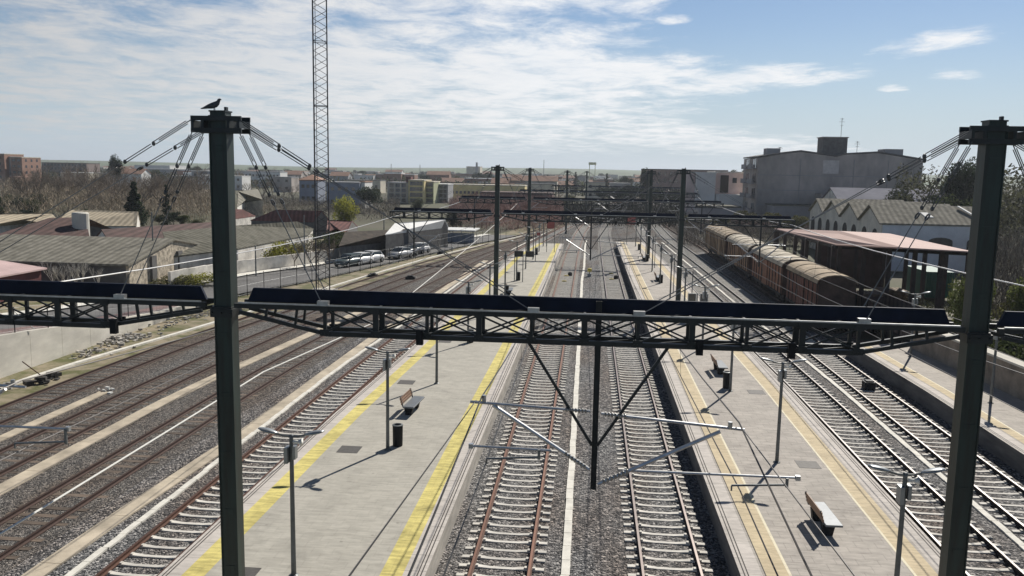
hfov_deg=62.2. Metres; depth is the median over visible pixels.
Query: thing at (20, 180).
orange house
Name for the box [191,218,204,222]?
leafy tree
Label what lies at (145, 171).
town house
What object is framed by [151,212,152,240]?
street pole
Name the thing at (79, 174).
bare tree
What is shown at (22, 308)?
yard ground
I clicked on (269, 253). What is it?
leafy tree
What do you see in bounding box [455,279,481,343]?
platform lamp
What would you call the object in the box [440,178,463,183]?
town house
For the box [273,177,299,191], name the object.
town building
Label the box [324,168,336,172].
town house
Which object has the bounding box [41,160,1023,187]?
hills
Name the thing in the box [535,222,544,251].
platform lamp
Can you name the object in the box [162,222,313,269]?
long shed
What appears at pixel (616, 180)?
wood
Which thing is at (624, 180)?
leafy tree
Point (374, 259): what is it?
wire fence
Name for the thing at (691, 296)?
display board
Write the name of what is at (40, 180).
bare tree
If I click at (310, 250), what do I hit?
bare tree
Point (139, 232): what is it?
workshop
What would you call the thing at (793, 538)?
overhead wire
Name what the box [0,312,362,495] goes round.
cable trough
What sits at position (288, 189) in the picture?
bare tree
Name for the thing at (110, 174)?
bare tree
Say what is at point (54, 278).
bare sapling
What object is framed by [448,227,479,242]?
open canopy
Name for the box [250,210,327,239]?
workshop
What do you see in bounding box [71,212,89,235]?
silo
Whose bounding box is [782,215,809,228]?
leafy tree
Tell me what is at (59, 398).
railway track
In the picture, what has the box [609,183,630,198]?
town building
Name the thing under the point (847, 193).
pale hall
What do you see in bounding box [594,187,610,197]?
leafy tree
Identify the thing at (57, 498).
feeder wire
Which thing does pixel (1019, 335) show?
leafy tree
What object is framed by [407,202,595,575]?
overhead wire
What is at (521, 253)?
display board
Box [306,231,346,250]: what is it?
leafy tree
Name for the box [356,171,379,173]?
town building
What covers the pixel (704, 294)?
platform lamp
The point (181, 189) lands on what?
bare tree
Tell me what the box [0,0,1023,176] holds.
sky
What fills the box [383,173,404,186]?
town building
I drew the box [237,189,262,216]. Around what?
warehouse
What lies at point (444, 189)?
grey building
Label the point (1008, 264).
brushwood
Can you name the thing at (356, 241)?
brown shed
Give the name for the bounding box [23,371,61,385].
rubble
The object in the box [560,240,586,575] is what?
cable trough
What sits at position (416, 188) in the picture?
apartment block
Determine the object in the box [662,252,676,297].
platform lamp
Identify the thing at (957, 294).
leafy tree
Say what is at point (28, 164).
apartment block
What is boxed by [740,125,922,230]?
apartment block
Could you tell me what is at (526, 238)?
platform lamp
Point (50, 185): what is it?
bare tree
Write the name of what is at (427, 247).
parked car
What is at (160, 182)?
bare tree
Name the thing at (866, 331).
overhead wire
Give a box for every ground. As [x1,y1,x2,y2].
[0,180,1023,348]
[0,239,338,312]
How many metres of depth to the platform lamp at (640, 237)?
117.49 m
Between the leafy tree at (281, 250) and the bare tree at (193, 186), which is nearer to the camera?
the leafy tree at (281, 250)
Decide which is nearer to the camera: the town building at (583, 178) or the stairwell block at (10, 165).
the stairwell block at (10, 165)
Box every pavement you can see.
[0,234,487,314]
[0,306,176,333]
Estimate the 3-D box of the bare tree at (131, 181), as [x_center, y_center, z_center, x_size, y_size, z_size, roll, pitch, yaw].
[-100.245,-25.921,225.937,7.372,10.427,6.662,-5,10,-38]
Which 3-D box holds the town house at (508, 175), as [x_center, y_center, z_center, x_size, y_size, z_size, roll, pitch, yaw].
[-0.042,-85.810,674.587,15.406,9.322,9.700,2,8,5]
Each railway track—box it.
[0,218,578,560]
[0,227,556,429]
[0,229,552,478]
[95,202,615,575]
[456,203,613,575]
[598,198,713,575]
[633,207,1023,575]
[651,201,1023,540]
[659,219,863,342]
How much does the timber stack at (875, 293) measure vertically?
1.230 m
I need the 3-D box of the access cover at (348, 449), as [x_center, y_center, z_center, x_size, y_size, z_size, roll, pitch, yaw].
[-6.461,6.416,33.705,0.840,0.012,0.840,2,8,5]
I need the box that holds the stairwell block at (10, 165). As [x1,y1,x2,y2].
[8,156,11,176]
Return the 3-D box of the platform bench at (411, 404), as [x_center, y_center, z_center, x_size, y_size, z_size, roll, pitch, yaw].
[-4.619,5.263,39.150,0.699,0.868,1.900,2,8,9]
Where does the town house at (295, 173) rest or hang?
on the ground at (896, 280)
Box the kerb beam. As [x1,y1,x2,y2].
[0,229,550,388]
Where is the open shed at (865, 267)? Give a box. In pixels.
[773,228,967,308]
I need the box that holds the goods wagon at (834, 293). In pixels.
[785,261,857,305]
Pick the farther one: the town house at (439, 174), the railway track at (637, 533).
the town house at (439, 174)
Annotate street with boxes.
[0,235,517,329]
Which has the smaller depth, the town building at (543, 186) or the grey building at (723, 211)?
the grey building at (723, 211)
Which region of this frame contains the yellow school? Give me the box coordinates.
[453,184,526,197]
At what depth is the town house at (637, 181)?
581.74 m
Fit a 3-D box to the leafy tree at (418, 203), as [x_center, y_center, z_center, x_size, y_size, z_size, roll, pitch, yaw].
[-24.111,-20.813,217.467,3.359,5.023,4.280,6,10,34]
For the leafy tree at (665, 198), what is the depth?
294.51 m
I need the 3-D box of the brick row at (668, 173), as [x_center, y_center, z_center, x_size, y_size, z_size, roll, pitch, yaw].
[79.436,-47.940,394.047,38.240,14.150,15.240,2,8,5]
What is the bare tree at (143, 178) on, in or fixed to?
on the ground at (896, 280)
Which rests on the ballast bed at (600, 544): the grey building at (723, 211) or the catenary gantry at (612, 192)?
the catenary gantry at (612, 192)
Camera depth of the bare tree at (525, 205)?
184.47 m
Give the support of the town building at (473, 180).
on the ground at (896, 280)
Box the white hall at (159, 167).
[134,165,185,168]
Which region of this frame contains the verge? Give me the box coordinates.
[0,202,614,409]
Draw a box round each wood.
[41,166,638,196]
[894,162,1023,247]
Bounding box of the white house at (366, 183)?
[359,181,372,207]
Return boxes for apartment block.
[0,154,23,186]
[10,157,41,176]
[41,162,99,180]
[387,182,407,202]
[408,179,431,203]
[426,181,439,203]
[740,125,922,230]
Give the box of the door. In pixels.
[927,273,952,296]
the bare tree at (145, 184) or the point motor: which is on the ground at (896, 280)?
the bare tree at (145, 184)
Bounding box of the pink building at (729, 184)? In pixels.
[707,171,742,206]
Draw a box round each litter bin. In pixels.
[392,423,402,446]
[723,371,729,388]
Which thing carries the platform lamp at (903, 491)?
on the platform at (853, 495)
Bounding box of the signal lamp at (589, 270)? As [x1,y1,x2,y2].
[587,268,591,276]
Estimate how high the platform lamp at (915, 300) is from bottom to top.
4.154 m
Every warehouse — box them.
[0,213,56,232]
[61,210,139,228]
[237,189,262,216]
[808,198,971,272]
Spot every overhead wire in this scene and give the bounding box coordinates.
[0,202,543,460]
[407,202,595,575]
[615,198,812,575]
[666,204,1023,412]
[695,208,1023,361]
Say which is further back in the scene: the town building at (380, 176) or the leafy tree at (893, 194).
the town building at (380, 176)
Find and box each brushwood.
[0,174,210,223]
[236,192,400,221]
[449,193,563,231]
[552,200,686,227]
[676,211,821,249]
[991,226,1023,344]
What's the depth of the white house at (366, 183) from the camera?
256.18 m
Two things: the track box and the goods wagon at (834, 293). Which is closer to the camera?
the track box
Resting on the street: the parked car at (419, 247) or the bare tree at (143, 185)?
the parked car at (419, 247)
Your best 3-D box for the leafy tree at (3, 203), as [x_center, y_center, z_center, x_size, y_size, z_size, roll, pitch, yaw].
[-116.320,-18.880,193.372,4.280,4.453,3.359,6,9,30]
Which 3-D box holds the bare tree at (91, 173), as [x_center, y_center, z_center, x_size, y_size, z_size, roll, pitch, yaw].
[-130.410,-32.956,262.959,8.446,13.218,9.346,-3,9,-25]
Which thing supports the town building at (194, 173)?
on the ground at (896, 280)
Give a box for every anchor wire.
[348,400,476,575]
[743,429,854,575]
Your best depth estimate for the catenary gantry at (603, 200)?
111.14 m
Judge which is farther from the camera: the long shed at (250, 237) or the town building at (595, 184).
the town building at (595, 184)
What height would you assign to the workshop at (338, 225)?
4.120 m
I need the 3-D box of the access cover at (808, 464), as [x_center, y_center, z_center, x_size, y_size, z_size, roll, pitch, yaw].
[11.484,6.854,32.917,0.840,0.012,0.840,2,8,5]
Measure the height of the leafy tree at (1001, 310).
3.521 m
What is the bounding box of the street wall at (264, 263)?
[168,248,338,284]
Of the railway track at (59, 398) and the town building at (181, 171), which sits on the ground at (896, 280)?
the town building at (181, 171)
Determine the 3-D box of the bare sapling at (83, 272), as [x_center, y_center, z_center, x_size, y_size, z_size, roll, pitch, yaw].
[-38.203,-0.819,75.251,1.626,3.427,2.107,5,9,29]
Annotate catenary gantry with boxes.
[0,107,1023,575]
[390,164,795,300]
[459,168,723,257]
[518,170,698,233]
[551,171,679,212]
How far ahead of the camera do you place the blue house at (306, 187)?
275.66 m
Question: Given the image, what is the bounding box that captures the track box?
[862,379,875,390]
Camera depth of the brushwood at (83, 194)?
197.07 m
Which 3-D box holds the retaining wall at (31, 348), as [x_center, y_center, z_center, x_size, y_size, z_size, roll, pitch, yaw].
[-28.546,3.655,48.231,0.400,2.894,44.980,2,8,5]
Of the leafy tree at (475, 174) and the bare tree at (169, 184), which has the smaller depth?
the bare tree at (169, 184)
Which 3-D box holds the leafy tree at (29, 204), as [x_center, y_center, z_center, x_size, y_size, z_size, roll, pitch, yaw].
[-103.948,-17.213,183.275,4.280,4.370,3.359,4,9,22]
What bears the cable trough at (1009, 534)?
on the ballast bed at (600, 544)
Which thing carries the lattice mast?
on the verge
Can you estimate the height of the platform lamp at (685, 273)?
4.154 m
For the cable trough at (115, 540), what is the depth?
32.27 m
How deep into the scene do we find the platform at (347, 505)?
31.09 m
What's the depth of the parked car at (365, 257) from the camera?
103.91 m
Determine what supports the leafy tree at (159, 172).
on the ground at (896, 280)
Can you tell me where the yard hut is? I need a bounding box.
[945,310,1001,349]
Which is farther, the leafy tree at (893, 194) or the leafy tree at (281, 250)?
the leafy tree at (893, 194)
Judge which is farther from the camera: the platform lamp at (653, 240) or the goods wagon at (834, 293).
the platform lamp at (653, 240)
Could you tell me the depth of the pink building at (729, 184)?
217.94 m
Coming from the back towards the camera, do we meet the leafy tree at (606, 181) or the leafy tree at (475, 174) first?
the leafy tree at (475, 174)
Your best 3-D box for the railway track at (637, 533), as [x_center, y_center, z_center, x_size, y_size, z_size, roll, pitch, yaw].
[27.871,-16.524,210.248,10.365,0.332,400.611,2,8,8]
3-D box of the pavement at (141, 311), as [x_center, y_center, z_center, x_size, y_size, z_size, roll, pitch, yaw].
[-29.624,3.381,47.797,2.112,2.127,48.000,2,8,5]
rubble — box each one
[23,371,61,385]
[69,342,135,358]
[97,332,162,345]
[97,386,114,393]
[127,317,186,336]
[171,310,209,320]
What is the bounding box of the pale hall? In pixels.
[821,187,944,203]
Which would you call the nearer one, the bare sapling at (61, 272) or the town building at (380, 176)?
the bare sapling at (61, 272)
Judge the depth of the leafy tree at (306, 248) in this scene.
109.55 m
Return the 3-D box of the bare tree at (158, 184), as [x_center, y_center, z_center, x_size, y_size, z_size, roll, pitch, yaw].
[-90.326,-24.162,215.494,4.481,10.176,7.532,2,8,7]
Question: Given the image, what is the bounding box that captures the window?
[928,238,952,246]
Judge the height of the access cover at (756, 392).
0.012 m
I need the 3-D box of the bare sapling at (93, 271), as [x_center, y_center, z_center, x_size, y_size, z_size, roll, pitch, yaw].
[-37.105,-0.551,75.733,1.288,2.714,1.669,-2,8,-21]
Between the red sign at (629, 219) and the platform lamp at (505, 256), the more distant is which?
the red sign at (629, 219)
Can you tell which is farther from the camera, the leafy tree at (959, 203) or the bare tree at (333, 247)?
the leafy tree at (959, 203)
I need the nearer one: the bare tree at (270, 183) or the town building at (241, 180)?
the bare tree at (270, 183)
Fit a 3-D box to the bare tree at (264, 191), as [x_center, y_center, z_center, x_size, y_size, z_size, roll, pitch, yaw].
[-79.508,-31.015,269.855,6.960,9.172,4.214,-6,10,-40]
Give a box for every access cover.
[245,567,260,575]
[337,445,362,452]
[397,380,414,384]
[747,390,765,394]
[794,460,821,468]
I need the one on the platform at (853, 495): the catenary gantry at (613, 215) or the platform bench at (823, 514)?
the platform bench at (823, 514)
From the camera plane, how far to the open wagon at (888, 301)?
66.77 m
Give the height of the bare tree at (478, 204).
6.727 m
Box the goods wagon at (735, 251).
[726,234,770,279]
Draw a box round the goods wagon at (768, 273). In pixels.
[750,245,810,302]
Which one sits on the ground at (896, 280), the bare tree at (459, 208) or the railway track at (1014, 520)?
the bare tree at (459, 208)
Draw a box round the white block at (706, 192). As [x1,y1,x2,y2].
[693,172,716,213]
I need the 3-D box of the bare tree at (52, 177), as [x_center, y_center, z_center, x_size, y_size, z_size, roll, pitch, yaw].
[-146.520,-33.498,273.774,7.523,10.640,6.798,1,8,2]
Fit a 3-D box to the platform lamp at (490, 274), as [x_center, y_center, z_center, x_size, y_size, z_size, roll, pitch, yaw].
[-1.706,0.073,65.034,1.800,4.154,0.270,2,8,5]
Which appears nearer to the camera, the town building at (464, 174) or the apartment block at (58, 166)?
the apartment block at (58, 166)
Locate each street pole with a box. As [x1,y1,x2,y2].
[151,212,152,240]
[255,245,256,275]
[303,215,305,269]
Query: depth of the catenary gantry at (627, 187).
222.82 m
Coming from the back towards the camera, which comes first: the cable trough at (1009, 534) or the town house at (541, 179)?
the town house at (541, 179)
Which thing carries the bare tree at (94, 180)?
on the ground at (896, 280)
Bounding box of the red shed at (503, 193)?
[480,191,553,207]
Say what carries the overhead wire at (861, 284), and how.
hanging from the catenary gantry at (613, 215)
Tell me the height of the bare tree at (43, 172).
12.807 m
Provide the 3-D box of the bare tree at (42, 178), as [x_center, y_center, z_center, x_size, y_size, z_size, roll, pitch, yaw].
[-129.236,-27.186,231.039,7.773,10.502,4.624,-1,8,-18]
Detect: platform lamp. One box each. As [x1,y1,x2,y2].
[258,427,324,575]
[365,346,409,450]
[434,315,438,383]
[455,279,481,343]
[479,262,501,294]
[499,250,514,294]
[509,240,525,280]
[518,232,532,268]
[527,226,539,259]
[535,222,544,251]
[639,224,646,253]
[641,229,652,261]
[646,235,661,271]
[654,243,669,283]
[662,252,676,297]
[675,266,697,300]
[691,284,718,338]
[728,325,736,391]
[759,357,807,462]
[867,464,944,575]
[901,291,929,356]
[987,329,1000,403]
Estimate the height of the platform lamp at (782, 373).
4.154 m
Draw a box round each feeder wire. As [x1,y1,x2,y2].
[0,216,503,534]
[64,202,458,281]
[698,197,1023,286]
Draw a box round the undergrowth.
[791,298,1010,334]
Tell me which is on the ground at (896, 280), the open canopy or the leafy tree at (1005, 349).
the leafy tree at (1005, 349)
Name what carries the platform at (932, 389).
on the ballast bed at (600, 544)
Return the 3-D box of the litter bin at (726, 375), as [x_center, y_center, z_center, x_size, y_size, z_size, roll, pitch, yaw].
[11.256,4.811,44.416,0.450,0.895,0.450,2,8,5]
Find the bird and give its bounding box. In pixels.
[201,98,221,108]
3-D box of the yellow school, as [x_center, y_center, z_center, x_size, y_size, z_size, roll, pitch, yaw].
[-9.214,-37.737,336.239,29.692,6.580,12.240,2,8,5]
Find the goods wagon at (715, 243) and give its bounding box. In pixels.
[704,225,741,263]
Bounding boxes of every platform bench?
[400,388,424,414]
[710,354,727,374]
[805,491,842,535]
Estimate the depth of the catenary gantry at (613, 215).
72.77 m
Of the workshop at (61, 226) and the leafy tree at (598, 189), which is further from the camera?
the leafy tree at (598, 189)
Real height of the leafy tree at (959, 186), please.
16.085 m
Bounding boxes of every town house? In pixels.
[113,168,151,188]
[285,171,305,177]
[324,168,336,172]
[329,172,352,181]
[385,169,403,172]
[426,171,451,180]
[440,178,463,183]
[491,178,524,184]
[502,174,521,177]
[511,175,558,196]
[555,175,572,179]
[558,181,573,192]
[627,178,640,185]
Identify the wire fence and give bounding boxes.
[0,302,166,332]
[237,228,501,296]
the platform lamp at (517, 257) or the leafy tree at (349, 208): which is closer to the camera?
the platform lamp at (517, 257)
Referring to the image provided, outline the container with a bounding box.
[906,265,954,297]
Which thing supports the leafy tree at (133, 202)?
on the ground at (896, 280)
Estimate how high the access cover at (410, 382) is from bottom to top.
0.012 m
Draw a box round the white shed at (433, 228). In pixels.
[385,219,447,256]
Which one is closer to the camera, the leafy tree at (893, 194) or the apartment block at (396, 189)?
the leafy tree at (893, 194)
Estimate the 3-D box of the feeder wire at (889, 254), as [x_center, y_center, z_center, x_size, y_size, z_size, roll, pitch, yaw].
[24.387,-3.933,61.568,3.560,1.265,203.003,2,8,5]
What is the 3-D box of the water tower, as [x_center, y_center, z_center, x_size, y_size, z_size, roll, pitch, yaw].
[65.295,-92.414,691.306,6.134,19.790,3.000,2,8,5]
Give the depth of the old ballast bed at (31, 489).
40.32 m
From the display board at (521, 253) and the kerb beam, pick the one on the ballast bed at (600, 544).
the kerb beam
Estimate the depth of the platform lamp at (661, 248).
85.72 m
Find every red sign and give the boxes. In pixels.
[535,232,540,261]
[546,222,554,251]
[626,217,636,243]
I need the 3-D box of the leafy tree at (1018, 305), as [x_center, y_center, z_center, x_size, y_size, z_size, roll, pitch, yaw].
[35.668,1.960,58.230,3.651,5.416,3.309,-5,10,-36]
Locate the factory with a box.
[466,166,481,173]
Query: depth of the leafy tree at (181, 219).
164.28 m
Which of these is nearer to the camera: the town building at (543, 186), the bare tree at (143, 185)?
the bare tree at (143, 185)
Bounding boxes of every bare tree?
[7,167,43,198]
[10,173,37,194]
[23,171,49,188]
[26,174,46,207]
[29,162,53,178]
[40,169,64,188]
[42,175,58,202]
[47,172,66,211]
[51,173,72,208]
[60,169,91,201]
[61,161,73,175]
[63,169,87,206]
[64,163,87,186]
[72,172,99,208]
[78,161,101,195]
[79,168,105,206]
[98,171,128,198]
[99,171,125,209]
[101,165,123,183]
[123,172,144,194]
[131,174,155,208]
[134,170,149,188]
[141,171,168,206]
[142,176,166,208]
[146,170,164,191]
[149,173,169,195]
[155,173,176,190]
[158,182,183,210]
[166,170,191,202]
[171,184,191,206]
[174,172,193,187]
[184,164,208,189]
[186,175,205,212]
[193,171,209,191]
[252,177,271,201]
[265,176,276,195]
[282,240,306,266]
[285,184,298,199]
[298,236,323,267]
[308,241,325,261]
[321,238,341,259]
[450,201,470,226]
[465,199,494,227]
[473,200,494,227]
[512,205,540,227]
[522,196,536,226]
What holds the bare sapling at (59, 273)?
on the yard ground at (22, 308)
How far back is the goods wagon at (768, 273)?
82.49 m
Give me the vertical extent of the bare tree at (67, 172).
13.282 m
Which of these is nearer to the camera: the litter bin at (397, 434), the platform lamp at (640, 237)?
the litter bin at (397, 434)
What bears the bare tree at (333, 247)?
on the verge
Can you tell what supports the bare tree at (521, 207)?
on the ground at (896, 280)
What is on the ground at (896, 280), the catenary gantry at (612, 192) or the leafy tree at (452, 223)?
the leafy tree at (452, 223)
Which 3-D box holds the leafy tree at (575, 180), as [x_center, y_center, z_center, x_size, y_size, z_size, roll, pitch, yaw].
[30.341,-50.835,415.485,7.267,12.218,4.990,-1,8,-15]
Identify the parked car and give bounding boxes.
[333,253,362,266]
[353,252,373,265]
[364,250,384,263]
[387,246,412,258]
[401,245,418,256]
[407,243,424,255]
[415,242,430,253]
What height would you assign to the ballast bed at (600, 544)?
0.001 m
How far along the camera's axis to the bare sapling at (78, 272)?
75.24 m
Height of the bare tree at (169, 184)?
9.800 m
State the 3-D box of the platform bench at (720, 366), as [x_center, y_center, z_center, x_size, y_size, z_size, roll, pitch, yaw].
[11.714,4.328,48.060,0.699,0.868,1.900,1,8,3]
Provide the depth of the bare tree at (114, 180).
225.72 m
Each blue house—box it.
[298,175,325,204]
[326,181,360,207]
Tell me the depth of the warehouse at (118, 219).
121.35 m
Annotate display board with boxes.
[514,251,533,281]
[687,293,708,301]
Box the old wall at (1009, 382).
[912,331,1023,400]
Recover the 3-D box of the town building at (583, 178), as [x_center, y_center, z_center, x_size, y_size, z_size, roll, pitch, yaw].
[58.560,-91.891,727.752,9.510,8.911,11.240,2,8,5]
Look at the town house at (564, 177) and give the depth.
735.79 m
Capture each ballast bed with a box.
[0,235,542,575]
[2,218,1023,575]
[530,198,708,251]
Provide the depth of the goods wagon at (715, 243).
117.30 m
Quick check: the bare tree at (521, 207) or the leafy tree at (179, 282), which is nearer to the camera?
the leafy tree at (179, 282)
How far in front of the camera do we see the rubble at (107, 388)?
44.78 m
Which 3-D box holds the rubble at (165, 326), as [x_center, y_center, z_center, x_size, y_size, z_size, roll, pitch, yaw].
[-27.455,2.481,64.314,7.125,0.544,9.668,2,8,5]
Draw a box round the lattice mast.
[312,0,337,289]
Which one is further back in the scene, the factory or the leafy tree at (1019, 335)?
the factory
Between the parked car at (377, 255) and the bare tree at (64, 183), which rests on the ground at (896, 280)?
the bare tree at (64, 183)
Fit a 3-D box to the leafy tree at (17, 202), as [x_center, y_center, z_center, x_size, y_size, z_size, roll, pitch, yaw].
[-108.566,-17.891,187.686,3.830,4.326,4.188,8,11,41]
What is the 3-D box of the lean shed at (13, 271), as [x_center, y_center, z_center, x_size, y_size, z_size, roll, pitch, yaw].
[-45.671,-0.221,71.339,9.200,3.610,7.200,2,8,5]
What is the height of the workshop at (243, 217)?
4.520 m
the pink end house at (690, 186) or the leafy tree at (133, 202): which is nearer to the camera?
the leafy tree at (133, 202)
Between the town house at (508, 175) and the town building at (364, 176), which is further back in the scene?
the town house at (508, 175)
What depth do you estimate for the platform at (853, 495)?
31.82 m
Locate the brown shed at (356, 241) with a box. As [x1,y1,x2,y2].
[339,229,408,256]
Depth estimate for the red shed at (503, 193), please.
261.72 m
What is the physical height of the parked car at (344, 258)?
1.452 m
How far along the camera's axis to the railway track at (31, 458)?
44.62 m
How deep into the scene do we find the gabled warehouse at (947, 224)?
112.09 m
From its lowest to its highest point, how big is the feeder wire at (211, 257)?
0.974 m
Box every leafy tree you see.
[0,195,10,213]
[10,198,28,208]
[19,209,33,212]
[21,198,40,212]
[29,193,47,212]
[108,153,124,191]
[123,181,152,226]
[149,275,197,284]
[151,170,164,178]
[152,184,174,224]
[152,215,162,221]
[167,272,212,285]
[169,211,180,223]
[175,215,191,223]
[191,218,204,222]
[261,247,278,256]
[268,240,303,255]
[294,242,313,252]
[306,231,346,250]
[332,194,359,220]
[354,186,382,203]
[410,197,423,207]
[418,174,429,179]
[446,213,462,232]
[471,172,483,177]
[483,173,494,177]
[568,172,578,195]
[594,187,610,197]
[604,173,614,188]
[610,188,624,198]
[619,176,633,183]
[627,185,639,196]
[638,168,648,207]
[657,194,674,204]
[710,219,730,226]
[734,210,756,224]
[762,212,780,229]
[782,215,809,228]
[882,184,915,201]
[925,156,976,205]
[936,193,972,206]
[946,273,996,346]
[961,302,1010,319]
[987,317,1023,356]
[991,336,1023,360]
[1006,276,1023,348]
[1019,205,1023,226]
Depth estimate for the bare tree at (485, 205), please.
175.77 m
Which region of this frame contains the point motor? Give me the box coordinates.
[405,275,414,279]
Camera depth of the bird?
17.98 m
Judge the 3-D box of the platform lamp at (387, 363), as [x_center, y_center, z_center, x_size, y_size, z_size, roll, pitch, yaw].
[-4.914,4.387,33.460,1.800,4.154,0.325,2,8,5]
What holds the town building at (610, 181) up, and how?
on the ground at (896, 280)
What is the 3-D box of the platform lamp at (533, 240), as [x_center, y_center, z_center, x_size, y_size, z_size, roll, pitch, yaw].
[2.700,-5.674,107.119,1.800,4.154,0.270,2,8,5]
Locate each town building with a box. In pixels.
[60,172,98,184]
[177,170,191,174]
[191,171,209,183]
[198,175,250,189]
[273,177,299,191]
[345,179,385,192]
[352,175,375,179]
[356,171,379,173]
[376,174,417,181]
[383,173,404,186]
[456,173,472,176]
[464,178,491,183]
[514,183,554,195]
[576,176,585,183]
[585,182,605,197]
[593,180,612,182]
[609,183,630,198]
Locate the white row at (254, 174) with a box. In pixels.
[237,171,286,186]
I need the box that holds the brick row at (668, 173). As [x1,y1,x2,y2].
[640,169,727,197]
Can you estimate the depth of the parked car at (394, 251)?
111.53 m
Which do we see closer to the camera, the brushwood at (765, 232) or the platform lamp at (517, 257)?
the platform lamp at (517, 257)
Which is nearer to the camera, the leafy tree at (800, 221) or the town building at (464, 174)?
the leafy tree at (800, 221)
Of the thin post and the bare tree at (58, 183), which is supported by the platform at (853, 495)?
the thin post
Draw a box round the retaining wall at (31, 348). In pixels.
[0,306,194,377]
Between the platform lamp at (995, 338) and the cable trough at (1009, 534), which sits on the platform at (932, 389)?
the platform lamp at (995, 338)
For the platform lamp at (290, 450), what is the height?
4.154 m
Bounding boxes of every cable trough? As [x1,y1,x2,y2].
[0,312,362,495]
[0,391,106,441]
[21,260,487,575]
[64,230,550,575]
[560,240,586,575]
[661,242,1023,550]
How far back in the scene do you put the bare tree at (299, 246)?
99.48 m
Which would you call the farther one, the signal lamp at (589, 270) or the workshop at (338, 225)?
the workshop at (338, 225)
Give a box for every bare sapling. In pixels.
[39,261,64,280]
[48,265,68,280]
[57,268,73,280]
[67,263,81,281]
[71,260,89,281]
[89,267,102,281]
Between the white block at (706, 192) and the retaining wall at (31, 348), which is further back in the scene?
the white block at (706, 192)
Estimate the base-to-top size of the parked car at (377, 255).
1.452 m
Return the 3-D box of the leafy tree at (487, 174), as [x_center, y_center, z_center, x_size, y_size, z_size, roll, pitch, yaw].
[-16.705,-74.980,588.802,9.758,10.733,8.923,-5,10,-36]
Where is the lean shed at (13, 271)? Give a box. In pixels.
[0,260,46,301]
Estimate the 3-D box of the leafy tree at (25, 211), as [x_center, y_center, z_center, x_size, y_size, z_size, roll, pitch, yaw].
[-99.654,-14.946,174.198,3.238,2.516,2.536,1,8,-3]
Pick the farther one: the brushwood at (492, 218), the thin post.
the brushwood at (492, 218)
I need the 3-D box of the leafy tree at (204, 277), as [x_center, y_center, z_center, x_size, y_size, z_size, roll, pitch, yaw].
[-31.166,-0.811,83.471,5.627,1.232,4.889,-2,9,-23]
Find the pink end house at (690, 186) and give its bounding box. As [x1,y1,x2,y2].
[685,172,694,214]
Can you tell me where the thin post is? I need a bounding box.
[673,255,674,291]
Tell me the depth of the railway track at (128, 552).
36.29 m
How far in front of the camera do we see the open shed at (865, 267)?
77.14 m
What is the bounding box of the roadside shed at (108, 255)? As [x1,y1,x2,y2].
[0,234,206,283]
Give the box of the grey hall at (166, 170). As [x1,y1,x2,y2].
[147,169,209,173]
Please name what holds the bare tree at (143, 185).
on the ground at (896, 280)
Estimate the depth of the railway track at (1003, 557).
37.69 m
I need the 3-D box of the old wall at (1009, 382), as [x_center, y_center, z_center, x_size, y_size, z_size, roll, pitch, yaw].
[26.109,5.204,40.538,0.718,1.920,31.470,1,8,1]
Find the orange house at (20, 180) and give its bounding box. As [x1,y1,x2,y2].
[10,176,39,194]
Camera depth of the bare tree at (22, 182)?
213.64 m
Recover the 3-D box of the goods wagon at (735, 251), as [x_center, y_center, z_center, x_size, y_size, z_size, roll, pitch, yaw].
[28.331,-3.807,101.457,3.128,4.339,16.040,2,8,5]
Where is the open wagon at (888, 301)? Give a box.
[855,293,921,343]
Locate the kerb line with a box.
[14,236,477,314]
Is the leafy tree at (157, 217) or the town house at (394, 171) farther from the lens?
the town house at (394, 171)
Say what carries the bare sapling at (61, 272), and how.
on the yard ground at (22, 308)
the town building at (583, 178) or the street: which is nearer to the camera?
the street
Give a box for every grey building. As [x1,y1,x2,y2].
[438,183,452,202]
[694,204,741,228]
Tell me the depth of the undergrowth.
74.00 m
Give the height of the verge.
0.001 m
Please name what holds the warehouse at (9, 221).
on the ground at (896, 280)
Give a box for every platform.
[158,243,563,575]
[616,242,940,575]
[846,343,1023,475]
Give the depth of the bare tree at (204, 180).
306.83 m
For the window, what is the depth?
109.94 m
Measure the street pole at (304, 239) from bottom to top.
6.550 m
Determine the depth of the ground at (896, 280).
193.00 m
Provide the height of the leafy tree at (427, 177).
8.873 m
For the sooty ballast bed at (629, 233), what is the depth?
158.25 m
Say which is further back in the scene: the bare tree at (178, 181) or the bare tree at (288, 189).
the bare tree at (288, 189)
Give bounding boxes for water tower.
[589,162,595,179]
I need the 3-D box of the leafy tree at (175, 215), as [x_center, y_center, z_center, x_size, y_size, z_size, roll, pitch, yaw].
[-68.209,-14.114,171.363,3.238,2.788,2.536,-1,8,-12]
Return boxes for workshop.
[0,217,110,235]
[96,222,211,237]
[235,209,254,224]
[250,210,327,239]
[326,220,357,245]

